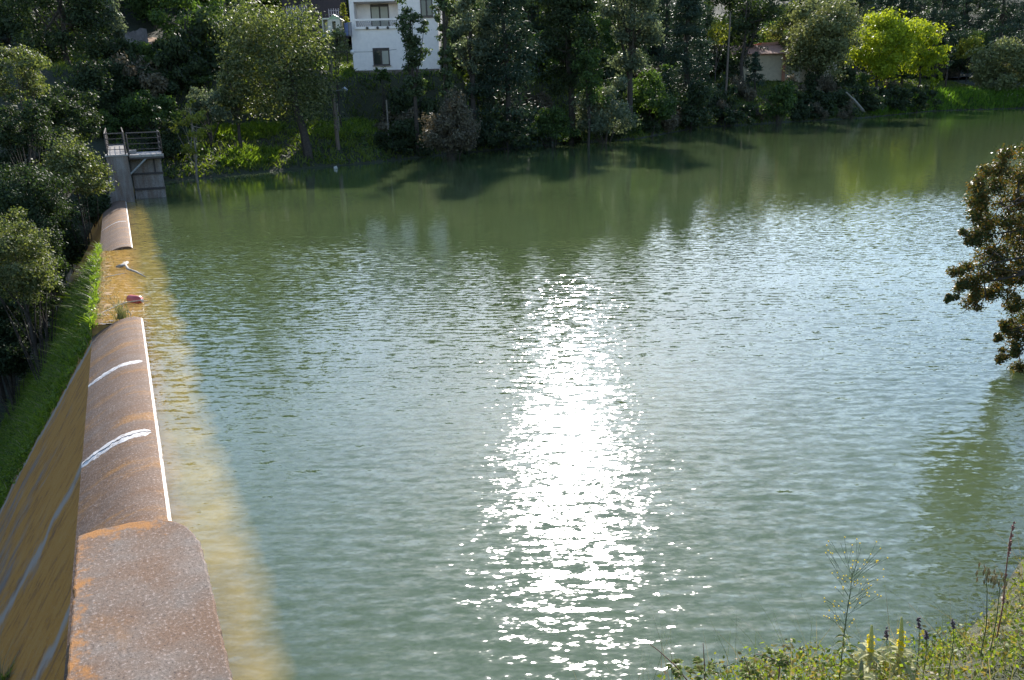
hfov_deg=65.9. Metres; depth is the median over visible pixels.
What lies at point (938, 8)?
wood tree
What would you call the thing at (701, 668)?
bramble cane
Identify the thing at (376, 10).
balcony door
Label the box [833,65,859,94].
bank shrub
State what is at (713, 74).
wood bush
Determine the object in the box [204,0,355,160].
round oak
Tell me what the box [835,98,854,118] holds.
waterline shrub
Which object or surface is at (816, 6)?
wood tree
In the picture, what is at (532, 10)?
wood tree
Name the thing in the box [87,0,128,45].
oak tree
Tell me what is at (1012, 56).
willow bush
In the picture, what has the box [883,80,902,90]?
bank shrub
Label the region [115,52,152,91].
slope bush
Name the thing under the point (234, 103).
oak tree
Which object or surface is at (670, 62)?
wood bush
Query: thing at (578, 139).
waterline shrub
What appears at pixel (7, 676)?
grass tuft
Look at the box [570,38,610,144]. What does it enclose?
ivy tree
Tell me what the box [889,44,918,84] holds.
wood tree
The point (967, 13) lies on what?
wood tree
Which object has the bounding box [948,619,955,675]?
purple flower
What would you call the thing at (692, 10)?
conifer tree
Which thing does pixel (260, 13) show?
wood bush
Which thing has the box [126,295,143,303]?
float
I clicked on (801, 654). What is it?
ground cover
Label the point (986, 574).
wild oat
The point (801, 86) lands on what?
bank shrub
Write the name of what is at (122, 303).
stick
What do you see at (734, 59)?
wood tree
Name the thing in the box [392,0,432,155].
ivy tree
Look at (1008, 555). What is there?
dock stalk
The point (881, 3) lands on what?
wood tree
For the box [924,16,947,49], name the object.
wood tree
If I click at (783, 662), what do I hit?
bramble cane
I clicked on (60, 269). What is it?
shrub
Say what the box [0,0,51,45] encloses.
wood bush
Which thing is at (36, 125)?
leafy tree
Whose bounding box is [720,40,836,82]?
beige house
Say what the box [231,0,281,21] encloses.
wood tree
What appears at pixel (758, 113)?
waterline shrub
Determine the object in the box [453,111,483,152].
waterline shrub
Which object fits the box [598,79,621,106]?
bank shrub
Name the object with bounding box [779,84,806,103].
bank shrub
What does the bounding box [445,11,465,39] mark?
wood tree
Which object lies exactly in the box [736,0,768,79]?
wood tree
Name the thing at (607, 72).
wood bush
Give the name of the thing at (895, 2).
wood tree
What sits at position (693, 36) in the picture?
wood tree
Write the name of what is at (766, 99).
waterline shrub
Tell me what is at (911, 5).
wood tree
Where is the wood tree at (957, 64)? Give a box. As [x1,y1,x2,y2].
[945,28,987,78]
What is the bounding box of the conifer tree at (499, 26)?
[481,0,514,106]
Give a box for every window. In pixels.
[372,48,390,65]
[420,0,433,17]
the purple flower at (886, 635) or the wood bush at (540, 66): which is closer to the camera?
the purple flower at (886, 635)
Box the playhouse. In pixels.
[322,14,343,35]
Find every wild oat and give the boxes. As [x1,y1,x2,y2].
[975,562,994,655]
[986,569,1006,650]
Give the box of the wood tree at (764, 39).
[754,21,786,43]
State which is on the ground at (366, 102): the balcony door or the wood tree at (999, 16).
the wood tree at (999, 16)
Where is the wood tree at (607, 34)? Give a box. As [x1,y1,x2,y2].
[576,10,620,58]
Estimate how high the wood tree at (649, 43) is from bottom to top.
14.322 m
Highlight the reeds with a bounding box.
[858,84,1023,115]
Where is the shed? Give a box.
[281,0,348,40]
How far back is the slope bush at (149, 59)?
53.16 m
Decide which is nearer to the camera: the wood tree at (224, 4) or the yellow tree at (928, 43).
the wood tree at (224, 4)
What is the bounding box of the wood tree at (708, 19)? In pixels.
[655,0,722,58]
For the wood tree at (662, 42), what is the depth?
135.87 m
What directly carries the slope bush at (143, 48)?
on the ground at (366, 102)
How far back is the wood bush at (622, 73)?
103.32 m
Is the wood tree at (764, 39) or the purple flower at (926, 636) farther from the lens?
the wood tree at (764, 39)
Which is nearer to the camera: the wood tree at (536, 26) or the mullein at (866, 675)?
the mullein at (866, 675)
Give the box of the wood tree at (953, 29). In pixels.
[942,15,972,45]
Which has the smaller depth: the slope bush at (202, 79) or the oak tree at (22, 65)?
the oak tree at (22, 65)
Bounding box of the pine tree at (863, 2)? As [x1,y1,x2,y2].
[841,0,887,71]
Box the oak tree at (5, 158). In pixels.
[0,121,79,180]
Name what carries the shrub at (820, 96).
on the ground at (366, 102)
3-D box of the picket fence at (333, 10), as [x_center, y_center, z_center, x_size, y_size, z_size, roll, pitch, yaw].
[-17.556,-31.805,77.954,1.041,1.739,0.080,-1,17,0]
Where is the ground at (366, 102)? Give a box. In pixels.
[0,0,1023,679]
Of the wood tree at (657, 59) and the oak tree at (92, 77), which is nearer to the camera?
the oak tree at (92, 77)
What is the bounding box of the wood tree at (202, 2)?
[155,0,235,22]
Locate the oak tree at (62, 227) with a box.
[21,186,87,253]
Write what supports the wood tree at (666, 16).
on the ground at (366, 102)
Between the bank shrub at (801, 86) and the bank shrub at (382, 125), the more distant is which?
the bank shrub at (801, 86)
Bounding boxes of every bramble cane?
[647,642,694,679]
[692,645,716,679]
[739,657,763,679]
[756,647,790,679]
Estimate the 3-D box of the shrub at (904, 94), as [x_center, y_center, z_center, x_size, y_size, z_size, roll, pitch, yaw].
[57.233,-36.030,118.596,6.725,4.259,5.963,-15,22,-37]
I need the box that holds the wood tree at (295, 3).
[263,0,349,24]
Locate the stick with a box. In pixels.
[98,300,143,314]
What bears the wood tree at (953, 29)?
on the ground at (366, 102)
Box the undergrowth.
[5,44,1023,169]
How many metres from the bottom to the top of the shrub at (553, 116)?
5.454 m
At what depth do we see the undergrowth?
62.20 m
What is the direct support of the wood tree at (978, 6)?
on the ground at (366, 102)
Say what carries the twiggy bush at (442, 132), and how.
on the ground at (366, 102)
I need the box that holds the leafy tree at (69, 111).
[19,80,104,144]
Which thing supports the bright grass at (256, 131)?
on the ground at (366, 102)
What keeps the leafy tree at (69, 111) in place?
on the ground at (366, 102)
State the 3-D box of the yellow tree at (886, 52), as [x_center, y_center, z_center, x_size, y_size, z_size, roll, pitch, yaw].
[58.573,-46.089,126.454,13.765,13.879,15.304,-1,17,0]
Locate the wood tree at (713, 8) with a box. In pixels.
[704,0,715,49]
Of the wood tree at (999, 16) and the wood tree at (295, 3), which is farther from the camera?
the wood tree at (999, 16)
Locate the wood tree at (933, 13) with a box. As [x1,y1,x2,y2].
[913,7,938,77]
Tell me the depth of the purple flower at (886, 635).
4.76 m
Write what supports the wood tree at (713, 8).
on the ground at (366, 102)
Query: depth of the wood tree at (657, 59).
111.12 m
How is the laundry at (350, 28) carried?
hanging from the washing line
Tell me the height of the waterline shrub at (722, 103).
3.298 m
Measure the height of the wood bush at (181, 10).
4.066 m
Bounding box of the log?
[846,92,864,111]
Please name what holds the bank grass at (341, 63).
on the ground at (366, 102)
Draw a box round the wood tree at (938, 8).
[918,3,960,36]
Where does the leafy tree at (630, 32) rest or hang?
on the ground at (366, 102)
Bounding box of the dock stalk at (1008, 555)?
[996,521,1015,637]
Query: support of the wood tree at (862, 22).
on the ground at (366, 102)
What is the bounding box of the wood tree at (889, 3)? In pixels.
[868,0,896,64]
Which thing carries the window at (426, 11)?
in the white house at (373, 27)
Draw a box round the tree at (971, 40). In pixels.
[952,35,985,81]
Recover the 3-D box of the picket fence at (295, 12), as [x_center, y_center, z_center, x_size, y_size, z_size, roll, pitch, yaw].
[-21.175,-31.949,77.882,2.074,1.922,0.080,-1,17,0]
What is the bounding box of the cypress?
[740,51,766,94]
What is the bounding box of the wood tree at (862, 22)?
[854,11,867,64]
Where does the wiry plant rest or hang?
on the ground at (366, 102)
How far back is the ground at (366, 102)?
55.60 m
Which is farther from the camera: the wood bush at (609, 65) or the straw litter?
the wood bush at (609, 65)
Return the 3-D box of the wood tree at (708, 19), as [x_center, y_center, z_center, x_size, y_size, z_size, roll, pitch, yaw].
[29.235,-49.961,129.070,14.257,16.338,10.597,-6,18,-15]
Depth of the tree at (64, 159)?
31.93 m
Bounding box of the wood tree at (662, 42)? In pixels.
[649,0,668,64]
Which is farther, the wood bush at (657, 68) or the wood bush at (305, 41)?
the wood bush at (657, 68)
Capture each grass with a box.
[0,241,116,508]
[4,43,1022,178]
[202,119,290,139]
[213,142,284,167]
[308,116,390,139]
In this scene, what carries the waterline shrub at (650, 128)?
on the ground at (366, 102)
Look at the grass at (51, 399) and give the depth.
19.49 m
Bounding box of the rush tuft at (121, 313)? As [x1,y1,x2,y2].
[86,296,137,319]
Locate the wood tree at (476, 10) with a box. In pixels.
[460,0,508,42]
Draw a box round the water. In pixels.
[94,108,1023,679]
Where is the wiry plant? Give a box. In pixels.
[823,537,887,679]
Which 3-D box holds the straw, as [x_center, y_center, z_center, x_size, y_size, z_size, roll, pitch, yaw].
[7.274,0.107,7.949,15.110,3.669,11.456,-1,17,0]
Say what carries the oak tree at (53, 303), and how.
on the ground at (366, 102)
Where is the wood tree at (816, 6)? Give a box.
[810,0,822,15]
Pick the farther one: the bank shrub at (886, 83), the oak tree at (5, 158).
the bank shrub at (886, 83)
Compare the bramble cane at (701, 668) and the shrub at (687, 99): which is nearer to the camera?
the bramble cane at (701, 668)
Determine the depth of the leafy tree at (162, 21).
59.33 m
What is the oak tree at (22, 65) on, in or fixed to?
on the ground at (366, 102)
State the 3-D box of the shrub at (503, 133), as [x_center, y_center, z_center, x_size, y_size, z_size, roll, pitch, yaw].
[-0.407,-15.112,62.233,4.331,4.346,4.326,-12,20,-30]
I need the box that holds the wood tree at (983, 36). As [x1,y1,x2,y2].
[963,29,991,74]
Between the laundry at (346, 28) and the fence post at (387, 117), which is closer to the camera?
the fence post at (387, 117)
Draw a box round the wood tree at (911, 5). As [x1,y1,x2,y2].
[901,0,916,20]
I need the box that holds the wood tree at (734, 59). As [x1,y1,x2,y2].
[695,22,753,76]
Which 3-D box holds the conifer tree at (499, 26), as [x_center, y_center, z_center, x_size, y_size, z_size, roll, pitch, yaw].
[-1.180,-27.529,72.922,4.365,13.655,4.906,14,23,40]
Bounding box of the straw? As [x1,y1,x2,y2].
[556,481,1023,679]
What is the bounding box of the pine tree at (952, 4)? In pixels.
[914,0,980,76]
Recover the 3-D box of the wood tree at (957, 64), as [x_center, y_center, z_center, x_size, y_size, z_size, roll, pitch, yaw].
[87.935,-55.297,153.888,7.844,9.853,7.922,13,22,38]
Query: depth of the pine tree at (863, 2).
137.83 m
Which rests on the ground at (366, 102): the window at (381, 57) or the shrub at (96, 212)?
the shrub at (96, 212)
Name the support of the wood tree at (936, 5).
on the ground at (366, 102)
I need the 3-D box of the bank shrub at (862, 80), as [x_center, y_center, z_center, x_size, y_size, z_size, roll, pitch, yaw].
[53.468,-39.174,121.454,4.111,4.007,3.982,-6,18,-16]
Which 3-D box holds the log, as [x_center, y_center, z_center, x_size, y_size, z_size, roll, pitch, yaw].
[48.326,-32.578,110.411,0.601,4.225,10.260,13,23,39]
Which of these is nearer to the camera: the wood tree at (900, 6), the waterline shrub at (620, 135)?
the waterline shrub at (620, 135)
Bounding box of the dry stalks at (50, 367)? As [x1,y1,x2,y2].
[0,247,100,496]
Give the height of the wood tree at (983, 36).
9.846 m
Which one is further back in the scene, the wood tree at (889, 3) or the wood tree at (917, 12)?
the wood tree at (917, 12)
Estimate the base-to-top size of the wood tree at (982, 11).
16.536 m
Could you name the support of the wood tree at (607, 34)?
on the ground at (366, 102)
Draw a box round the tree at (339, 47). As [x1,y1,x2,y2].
[319,24,351,126]
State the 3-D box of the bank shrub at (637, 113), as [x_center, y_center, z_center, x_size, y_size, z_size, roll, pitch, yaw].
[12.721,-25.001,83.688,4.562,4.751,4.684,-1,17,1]
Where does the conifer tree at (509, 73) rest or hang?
on the ground at (366, 102)
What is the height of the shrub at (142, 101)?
3.443 m
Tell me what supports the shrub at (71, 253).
on the ground at (366, 102)
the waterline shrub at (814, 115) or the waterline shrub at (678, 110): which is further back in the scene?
the waterline shrub at (814, 115)
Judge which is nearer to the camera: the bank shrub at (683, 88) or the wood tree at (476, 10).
the wood tree at (476, 10)
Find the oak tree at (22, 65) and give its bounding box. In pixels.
[0,42,53,169]
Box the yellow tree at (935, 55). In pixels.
[925,45,949,100]
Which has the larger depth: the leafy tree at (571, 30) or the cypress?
the cypress
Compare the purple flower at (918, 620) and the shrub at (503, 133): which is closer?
the purple flower at (918, 620)
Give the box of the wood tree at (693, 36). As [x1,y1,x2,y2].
[678,0,718,66]
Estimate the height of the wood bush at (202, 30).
5.538 m
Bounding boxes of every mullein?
[840,660,877,679]
[844,625,895,678]
[875,617,919,679]
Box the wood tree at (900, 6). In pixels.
[893,0,910,27]
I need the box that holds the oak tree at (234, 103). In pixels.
[213,50,257,149]
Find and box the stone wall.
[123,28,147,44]
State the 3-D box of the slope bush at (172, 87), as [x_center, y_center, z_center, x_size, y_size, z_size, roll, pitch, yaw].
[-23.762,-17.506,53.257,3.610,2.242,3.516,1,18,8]
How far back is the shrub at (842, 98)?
107.91 m
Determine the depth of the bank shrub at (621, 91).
87.73 m
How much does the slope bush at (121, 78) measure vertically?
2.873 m
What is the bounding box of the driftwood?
[103,261,145,277]
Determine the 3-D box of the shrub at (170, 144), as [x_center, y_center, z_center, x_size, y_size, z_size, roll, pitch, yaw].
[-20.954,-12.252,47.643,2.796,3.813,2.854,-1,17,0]
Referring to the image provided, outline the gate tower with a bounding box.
[103,128,165,203]
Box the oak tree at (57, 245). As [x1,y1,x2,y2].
[13,209,67,326]
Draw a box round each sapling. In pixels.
[169,97,213,181]
[339,3,349,63]
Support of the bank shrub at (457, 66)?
on the ground at (366, 102)
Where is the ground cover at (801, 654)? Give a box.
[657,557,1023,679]
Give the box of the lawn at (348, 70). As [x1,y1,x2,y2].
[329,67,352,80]
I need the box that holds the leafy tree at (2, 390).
[0,233,54,402]
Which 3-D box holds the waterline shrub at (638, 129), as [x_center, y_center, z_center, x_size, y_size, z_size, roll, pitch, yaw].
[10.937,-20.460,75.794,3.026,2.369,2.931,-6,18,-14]
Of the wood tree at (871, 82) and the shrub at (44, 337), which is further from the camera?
the wood tree at (871, 82)
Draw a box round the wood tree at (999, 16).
[980,6,1023,51]
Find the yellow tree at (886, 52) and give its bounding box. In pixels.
[844,6,927,90]
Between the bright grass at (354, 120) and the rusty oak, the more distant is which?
the bright grass at (354, 120)
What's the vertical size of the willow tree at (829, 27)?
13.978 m
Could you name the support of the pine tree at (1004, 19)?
on the ground at (366, 102)
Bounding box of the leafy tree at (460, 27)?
[448,0,496,119]
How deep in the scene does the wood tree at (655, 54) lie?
135.57 m
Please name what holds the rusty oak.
on the ground at (366, 102)
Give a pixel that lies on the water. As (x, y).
(538, 412)
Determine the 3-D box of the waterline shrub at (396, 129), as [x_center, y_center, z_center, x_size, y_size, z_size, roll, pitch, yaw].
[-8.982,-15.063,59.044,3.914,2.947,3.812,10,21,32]
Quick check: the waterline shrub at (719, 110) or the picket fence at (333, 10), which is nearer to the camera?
the picket fence at (333, 10)
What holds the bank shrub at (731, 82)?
on the ground at (366, 102)
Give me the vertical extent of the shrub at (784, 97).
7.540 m
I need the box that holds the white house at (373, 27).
[349,0,442,74]
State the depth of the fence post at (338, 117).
58.13 m
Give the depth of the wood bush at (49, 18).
64.49 m
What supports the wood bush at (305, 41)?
on the ground at (366, 102)
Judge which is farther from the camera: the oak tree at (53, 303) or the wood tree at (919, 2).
the wood tree at (919, 2)
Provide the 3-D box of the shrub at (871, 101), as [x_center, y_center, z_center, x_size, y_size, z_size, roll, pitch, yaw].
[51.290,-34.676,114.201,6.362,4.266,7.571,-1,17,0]
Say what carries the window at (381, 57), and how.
in the white house at (373, 27)
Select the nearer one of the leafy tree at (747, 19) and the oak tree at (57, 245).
the oak tree at (57, 245)
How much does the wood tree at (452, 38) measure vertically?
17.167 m
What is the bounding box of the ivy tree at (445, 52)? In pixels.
[429,0,454,156]
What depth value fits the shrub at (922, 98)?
123.66 m
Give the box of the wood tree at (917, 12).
[911,0,921,18]
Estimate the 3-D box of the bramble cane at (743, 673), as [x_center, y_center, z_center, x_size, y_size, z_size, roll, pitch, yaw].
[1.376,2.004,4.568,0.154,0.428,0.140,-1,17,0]
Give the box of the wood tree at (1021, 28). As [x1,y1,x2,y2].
[1009,2,1023,43]
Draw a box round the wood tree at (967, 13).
[949,4,970,53]
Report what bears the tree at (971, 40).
on the ground at (366, 102)
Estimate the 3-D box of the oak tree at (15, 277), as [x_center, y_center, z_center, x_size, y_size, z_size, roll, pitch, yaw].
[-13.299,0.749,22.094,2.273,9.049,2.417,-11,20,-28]
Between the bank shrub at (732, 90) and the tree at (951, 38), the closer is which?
the bank shrub at (732, 90)
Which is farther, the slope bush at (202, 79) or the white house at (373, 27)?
the white house at (373, 27)
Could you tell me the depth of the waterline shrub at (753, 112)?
99.55 m
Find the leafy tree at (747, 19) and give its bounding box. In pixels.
[703,0,790,82]
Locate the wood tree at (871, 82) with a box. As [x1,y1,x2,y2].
[857,21,884,84]
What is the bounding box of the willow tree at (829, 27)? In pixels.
[780,0,871,81]
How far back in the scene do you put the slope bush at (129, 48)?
53.25 m
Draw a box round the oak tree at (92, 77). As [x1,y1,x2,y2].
[64,55,124,124]
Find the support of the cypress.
on the ground at (366, 102)
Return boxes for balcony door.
[370,4,389,25]
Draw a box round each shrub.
[0,317,35,419]
[9,211,69,261]
[12,304,51,378]
[27,257,72,305]
[51,219,90,281]
[71,192,111,240]
[80,109,124,135]
[114,88,186,131]
[143,104,189,160]
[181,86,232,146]
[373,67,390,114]
[373,105,422,135]
[373,119,415,155]
[386,81,436,137]
[397,117,433,156]
[441,38,464,71]
[451,50,490,87]
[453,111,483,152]
[477,120,539,151]
[484,81,525,118]
[492,104,523,147]
[521,90,553,110]
[527,105,580,147]
[531,132,556,144]
[557,117,583,142]
[568,74,642,143]
[581,130,604,136]
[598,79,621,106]
[599,120,626,140]
[617,82,638,101]
[618,82,652,118]
[622,66,678,135]
[624,115,644,136]
[636,113,660,132]
[639,113,678,132]
[659,106,681,129]
[667,78,717,129]
[675,107,686,125]
[679,74,704,101]
[703,71,738,107]
[707,104,723,120]
[708,102,756,126]
[716,98,737,119]
[724,75,756,102]
[725,74,739,94]
[743,102,755,118]
[746,106,766,120]
[759,78,797,124]
[762,98,779,120]
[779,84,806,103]
[784,74,806,91]
[786,98,813,120]
[798,89,836,118]
[800,107,817,118]
[803,69,831,93]
[809,101,828,120]
[816,73,841,93]
[830,85,863,118]
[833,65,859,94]
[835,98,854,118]
[852,85,888,111]
[853,72,870,89]
[874,86,914,111]
[880,82,900,98]
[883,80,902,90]
[904,84,943,112]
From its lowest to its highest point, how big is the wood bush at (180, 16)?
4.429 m
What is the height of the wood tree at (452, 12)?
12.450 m
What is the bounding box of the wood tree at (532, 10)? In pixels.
[530,0,565,44]
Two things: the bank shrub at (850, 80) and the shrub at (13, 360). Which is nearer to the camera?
the shrub at (13, 360)
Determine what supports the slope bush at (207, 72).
on the ground at (366, 102)
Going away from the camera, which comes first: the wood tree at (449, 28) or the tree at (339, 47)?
the tree at (339, 47)
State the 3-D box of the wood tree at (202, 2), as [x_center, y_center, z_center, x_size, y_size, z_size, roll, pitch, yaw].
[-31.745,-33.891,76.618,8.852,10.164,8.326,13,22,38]
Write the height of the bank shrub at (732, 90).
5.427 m
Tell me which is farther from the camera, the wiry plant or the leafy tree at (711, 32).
the leafy tree at (711, 32)
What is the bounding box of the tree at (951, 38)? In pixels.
[945,32,957,86]
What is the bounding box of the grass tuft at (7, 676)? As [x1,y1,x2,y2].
[0,627,18,679]
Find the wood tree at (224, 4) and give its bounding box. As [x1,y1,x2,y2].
[173,0,264,21]
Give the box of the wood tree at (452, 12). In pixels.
[445,0,466,41]
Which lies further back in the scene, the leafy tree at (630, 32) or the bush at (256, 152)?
the leafy tree at (630, 32)
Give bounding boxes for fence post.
[336,103,339,129]
[386,100,388,135]
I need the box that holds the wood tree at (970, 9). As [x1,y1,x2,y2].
[943,0,977,68]
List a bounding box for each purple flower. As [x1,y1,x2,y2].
[883,627,888,677]
[915,617,921,677]
[922,630,929,678]
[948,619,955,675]
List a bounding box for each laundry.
[344,23,348,35]
[347,22,351,35]
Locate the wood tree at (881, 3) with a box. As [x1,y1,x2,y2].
[860,0,886,66]
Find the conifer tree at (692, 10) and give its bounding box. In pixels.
[655,0,728,105]
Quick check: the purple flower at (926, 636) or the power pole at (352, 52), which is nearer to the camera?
the purple flower at (926, 636)
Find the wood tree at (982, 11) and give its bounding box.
[973,0,992,40]
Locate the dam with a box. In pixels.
[0,144,232,679]
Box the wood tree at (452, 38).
[447,3,464,42]
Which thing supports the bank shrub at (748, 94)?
on the ground at (366, 102)
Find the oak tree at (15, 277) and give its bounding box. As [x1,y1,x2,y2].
[0,204,64,383]
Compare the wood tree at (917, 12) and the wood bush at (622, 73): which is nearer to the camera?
the wood bush at (622, 73)
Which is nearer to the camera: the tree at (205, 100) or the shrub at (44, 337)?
the shrub at (44, 337)
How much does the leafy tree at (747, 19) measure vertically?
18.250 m
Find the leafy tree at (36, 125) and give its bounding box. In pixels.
[0,90,54,186]
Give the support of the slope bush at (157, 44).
on the ground at (366, 102)
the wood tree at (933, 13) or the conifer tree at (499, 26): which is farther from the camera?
the wood tree at (933, 13)
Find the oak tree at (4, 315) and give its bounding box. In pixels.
[0,265,57,398]
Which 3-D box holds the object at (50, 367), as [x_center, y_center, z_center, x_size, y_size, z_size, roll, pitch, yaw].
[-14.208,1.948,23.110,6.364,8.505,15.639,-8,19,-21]
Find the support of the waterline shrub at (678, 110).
on the ground at (366, 102)
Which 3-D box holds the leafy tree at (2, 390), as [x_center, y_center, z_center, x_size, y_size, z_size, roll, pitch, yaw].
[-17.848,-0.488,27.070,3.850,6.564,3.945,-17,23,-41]
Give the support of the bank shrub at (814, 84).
on the ground at (366, 102)
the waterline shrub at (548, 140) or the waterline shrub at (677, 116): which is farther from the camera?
the waterline shrub at (677, 116)
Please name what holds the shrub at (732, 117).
on the ground at (366, 102)
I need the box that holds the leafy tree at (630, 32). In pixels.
[596,0,669,128]
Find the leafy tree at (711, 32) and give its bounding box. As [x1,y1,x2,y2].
[706,20,731,81]
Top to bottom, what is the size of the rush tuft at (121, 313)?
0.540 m
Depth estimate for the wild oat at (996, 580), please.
4.91 m
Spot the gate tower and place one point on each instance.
(146, 172)
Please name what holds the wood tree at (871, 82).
on the ground at (366, 102)
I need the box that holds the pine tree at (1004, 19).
[969,0,1023,50]
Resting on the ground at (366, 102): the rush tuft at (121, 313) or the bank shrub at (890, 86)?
the bank shrub at (890, 86)
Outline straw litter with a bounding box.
[87,251,120,318]
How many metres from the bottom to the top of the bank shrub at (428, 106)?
5.006 m
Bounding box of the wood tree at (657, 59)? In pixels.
[638,3,667,75]
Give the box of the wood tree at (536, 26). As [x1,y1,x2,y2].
[508,1,552,62]
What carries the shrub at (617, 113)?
on the ground at (366, 102)
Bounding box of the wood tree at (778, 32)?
[757,0,814,50]
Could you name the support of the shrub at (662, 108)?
on the ground at (366, 102)
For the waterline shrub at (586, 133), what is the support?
on the ground at (366, 102)
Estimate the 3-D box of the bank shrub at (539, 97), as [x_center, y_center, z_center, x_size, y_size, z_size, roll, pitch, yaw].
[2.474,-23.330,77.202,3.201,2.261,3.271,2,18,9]
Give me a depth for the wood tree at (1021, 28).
168.39 m
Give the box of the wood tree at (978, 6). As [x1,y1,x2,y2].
[969,0,983,19]
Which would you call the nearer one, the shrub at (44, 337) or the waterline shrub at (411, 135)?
the shrub at (44, 337)
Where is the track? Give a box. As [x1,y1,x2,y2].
[148,37,156,43]
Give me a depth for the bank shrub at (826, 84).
110.58 m
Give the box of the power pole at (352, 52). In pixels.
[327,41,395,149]
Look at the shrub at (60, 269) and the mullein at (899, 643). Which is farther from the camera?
the shrub at (60, 269)
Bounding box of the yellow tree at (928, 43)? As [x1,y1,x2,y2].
[901,17,954,88]
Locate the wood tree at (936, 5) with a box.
[924,0,943,44]
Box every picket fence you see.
[286,5,307,26]
[328,8,338,17]
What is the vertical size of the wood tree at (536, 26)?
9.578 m
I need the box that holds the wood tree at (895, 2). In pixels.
[891,0,899,17]
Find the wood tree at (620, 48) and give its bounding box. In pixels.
[609,21,651,72]
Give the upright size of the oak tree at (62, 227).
7.514 m
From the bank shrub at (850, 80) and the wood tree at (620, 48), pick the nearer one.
the wood tree at (620, 48)
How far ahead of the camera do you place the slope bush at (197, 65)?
54.74 m
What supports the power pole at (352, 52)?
on the ground at (366, 102)
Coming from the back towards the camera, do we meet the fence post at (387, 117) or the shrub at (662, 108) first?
the shrub at (662, 108)
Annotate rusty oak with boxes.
[943,137,1023,374]
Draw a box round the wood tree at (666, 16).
[650,0,676,67]
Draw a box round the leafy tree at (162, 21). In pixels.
[146,0,227,57]
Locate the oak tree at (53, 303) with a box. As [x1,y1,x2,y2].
[2,274,64,355]
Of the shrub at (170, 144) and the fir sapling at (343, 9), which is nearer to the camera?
the shrub at (170, 144)
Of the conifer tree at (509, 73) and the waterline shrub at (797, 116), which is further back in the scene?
the waterline shrub at (797, 116)
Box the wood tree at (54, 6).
[1,0,70,12]
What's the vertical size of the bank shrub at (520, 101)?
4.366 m
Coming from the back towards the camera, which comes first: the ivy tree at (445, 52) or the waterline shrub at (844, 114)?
the waterline shrub at (844, 114)
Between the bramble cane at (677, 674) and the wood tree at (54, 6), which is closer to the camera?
the bramble cane at (677, 674)
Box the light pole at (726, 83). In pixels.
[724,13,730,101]
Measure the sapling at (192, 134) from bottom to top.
6.249 m
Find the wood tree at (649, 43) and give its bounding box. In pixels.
[601,1,667,59]
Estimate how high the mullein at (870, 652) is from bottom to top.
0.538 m
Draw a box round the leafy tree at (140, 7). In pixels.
[116,0,169,29]
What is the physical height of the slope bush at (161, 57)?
4.317 m
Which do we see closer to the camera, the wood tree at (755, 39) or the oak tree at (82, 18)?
the oak tree at (82, 18)
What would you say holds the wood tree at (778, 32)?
on the ground at (366, 102)
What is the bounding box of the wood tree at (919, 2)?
[912,0,928,18]
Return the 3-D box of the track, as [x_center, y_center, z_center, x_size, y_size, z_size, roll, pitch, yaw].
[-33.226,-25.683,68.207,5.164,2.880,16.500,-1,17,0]
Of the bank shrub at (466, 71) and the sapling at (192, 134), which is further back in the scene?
the bank shrub at (466, 71)
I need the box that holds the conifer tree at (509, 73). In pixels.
[459,0,565,150]
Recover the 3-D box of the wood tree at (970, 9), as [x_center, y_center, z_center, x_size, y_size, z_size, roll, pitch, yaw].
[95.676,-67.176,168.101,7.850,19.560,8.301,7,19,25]
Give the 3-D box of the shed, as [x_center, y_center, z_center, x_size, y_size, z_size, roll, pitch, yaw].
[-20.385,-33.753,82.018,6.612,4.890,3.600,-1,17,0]
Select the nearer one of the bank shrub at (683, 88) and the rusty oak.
the rusty oak
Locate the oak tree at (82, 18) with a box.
[0,0,118,64]
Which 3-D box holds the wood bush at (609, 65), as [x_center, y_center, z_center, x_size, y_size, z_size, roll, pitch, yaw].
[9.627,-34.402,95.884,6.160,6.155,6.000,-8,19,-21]
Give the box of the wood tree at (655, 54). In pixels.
[648,11,660,61]
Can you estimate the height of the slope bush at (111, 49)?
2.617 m
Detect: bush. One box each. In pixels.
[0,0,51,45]
[0,159,80,318]
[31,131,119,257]
[33,0,85,43]
[86,37,125,64]
[98,57,132,85]
[100,59,136,101]
[109,37,138,59]
[109,50,168,98]
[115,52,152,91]
[131,40,159,65]
[136,65,183,94]
[138,55,172,77]
[151,37,180,61]
[152,33,198,95]
[162,5,237,77]
[162,11,186,36]
[166,25,209,85]
[169,7,189,26]
[179,63,213,85]
[200,60,218,78]
[249,5,275,40]
[274,23,323,48]
[417,85,481,160]
[515,30,562,80]
[561,51,616,81]
[599,42,618,76]
[616,67,626,77]
[633,61,665,83]
[654,62,693,85]
[655,56,678,83]
[696,62,719,81]
[934,63,958,78]
[963,35,1023,90]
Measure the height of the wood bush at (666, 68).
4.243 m
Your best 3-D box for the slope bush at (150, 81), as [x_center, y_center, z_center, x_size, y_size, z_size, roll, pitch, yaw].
[-24.474,-17.370,52.032,3.728,3.307,3.649,15,24,42]
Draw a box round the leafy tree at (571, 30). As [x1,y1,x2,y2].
[532,0,612,142]

